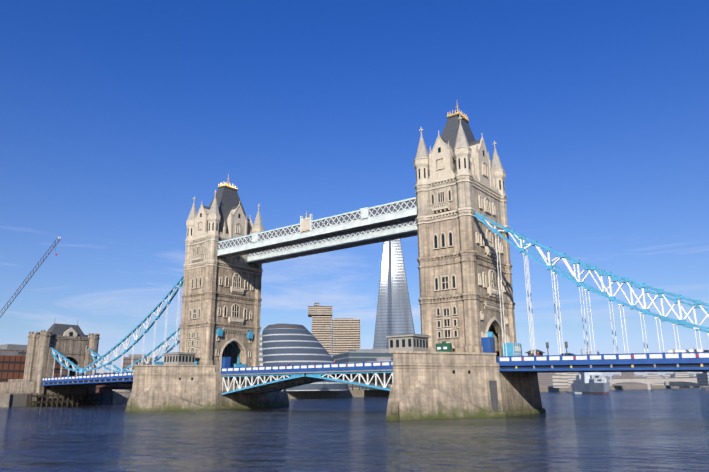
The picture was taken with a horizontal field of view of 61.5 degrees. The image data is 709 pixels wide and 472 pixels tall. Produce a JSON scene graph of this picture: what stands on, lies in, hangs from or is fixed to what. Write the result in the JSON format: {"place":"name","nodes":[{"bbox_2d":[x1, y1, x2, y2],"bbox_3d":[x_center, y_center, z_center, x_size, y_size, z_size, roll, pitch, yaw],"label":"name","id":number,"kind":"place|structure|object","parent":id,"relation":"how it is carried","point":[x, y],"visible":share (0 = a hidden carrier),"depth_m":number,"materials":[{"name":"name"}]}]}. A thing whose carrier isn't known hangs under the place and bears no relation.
{"place":"outdoors","nodes":[
{"label":"outdoors","id":0,"kind":"place"},
{"bbox_2d":[0,387,708,471],"bbox_3d":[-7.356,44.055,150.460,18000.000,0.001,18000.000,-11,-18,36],"label":"river water","id":1,"kind":"structure","parent":0,"point":[647,430],"depth_m":67.09,"materials":[{"name":"blue liquid"}]},
{"bbox_2d":[125,365,288,411],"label":"pier","id":2,"kind":"structure","parent":1,"relation":"in","point":[156,388],"depth_m":159.13,"materials":[{"name":"stone"}]},
{"bbox_2d":[179,174,263,371],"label":"tower","id":3,"kind":"structure","parent":2,"relation":"on","point":[221,306],"depth_m":177.98,"materials":[{"name":"stone"}]},
{"bbox_2d":[217,197,417,263],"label":"walkways","id":4,"kind":"structure","parent":3,"relation":"attached to","point":[394,220],"depth_m":157.38,"materials":[{"name":"white metal"}]},
{"bbox_2d":[221,361,392,394],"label":"bascule span","id":5,"kind":"object","parent":2,"relation":"attached to","point":[269,379],"visible":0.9,"depth_m":148.65,"materials":[{"name":"blue metal"}]},
{"bbox_2d":[386,351,545,420],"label":"pier","id":6,"kind":"structure","parent":1,"relation":"in","point":[427,385],"depth_m":109.28,"materials":[{"name":"stone"}]},
{"bbox_2d":[154,332,544,410],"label":"pier cabins","id":7,"kind":"object","parent":6,"relation":"on","point":[409,342],"visible":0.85,"depth_m":120.32,"materials":[{"name":"stone"}]},
{"bbox_2d":[413,105,516,362],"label":"tower","id":8,"kind":"structure","parent":6,"relation":"on","point":[460,176],"depth_m":128.62,"materials":[{"name":"stone"}]},
{"bbox_2d":[474,212,708,372],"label":"side span","id":9,"kind":"object","parent":8,"relation":"attached to","point":[698,361],"visible":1,"depth_m":109.31,"materials":[{"name":"blue metal"}]},
{"bbox_2d":[668,349,708,357],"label":"vehicles","id":10,"kind":"object","parent":9,"relation":"on","point":[690,350],"visible":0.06,"depth_m":106.52,"materials":[{"name":"white paint"}]},
{"bbox_2d":[566,344,609,393],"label":"ship","id":11,"kind":"object","parent":1,"relation":"on","point":[589,382],"visible":0.65,"depth_m":442.17,"materials":[{"name":"grey metal"}]},
{"bbox_2d":[0,385,708,406],"bbox_3d":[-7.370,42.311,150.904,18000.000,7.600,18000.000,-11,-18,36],"label":"bank ground","id":12,"kind":"structure","parent":0,"point":[114,397],"depth_m":338.47,"materials":[{"name":"grey concrete"}]},
{"bbox_2d":[0,237,60,317],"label":"crane jib","id":13,"kind":"object","parent":12,"relation":"on","point":[31,274],"visible":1,"depth_m":462.77,"materials":[{"name":"grey metal"}]},
{"bbox_2d":[0,322,102,405],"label":"abutment","id":14,"kind":"object","parent":12,"relation":"on","point":[73,343],"visible":0.75,"depth_m":228.28,"materials":[{"name":"stone"}]},
{"bbox_2d":[41,275,183,385],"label":"side span","id":15,"kind":"object","parent":14,"relation":"attached to","point":[122,376],"visible":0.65,"depth_m":201.50,"materials":[{"name":"blue metal"}]},
{"bbox_2d":[0,303,554,392],"bbox_3d":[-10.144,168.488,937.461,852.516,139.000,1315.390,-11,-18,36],"label":"buildings","id":16,"kind":"structure","parent":12,"relation":"on","point":[338,339],"depth_m":463.24,"materials":[{"name":"concrete"}]},
{"bbox_2d":[262,323,347,390],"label":"city hall","id":17,"kind":"structure","parent":12,"relation":"on","point":[290,344],"depth_m":335.12,"materials":[{"name":"grey glass"}]},
{"bbox_2d":[373,239,414,348],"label":"skyscraper","id":18,"kind":"structure","parent":12,"relation":"on","point":[394,314],"depth_m":782.83,"materials":[{"name":"silver glass"}]},
{"bbox_2d":[552,348,708,387],"bbox_3d":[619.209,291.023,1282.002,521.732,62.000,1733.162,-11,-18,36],"label":"distant buildings","id":19,"kind":"structure","parent":12,"relation":"on","point":[563,380],"depth_m":816.90,"materials":[{"name":"beige concrete"}]},
{"bbox_2d":[610,378,705,389],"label":"london bridge","id":20,"kind":"structure","parent":12,"relation":"on","point":[648,382],"depth_m":793.78,"materials":[{"name":"grey concrete"}]},
{"bbox_2d":[0,0,708,378],"label":"sky","id":21,"kind":"structure","parent":0,"point":[115,115],"materials":[{"name":"blue"}]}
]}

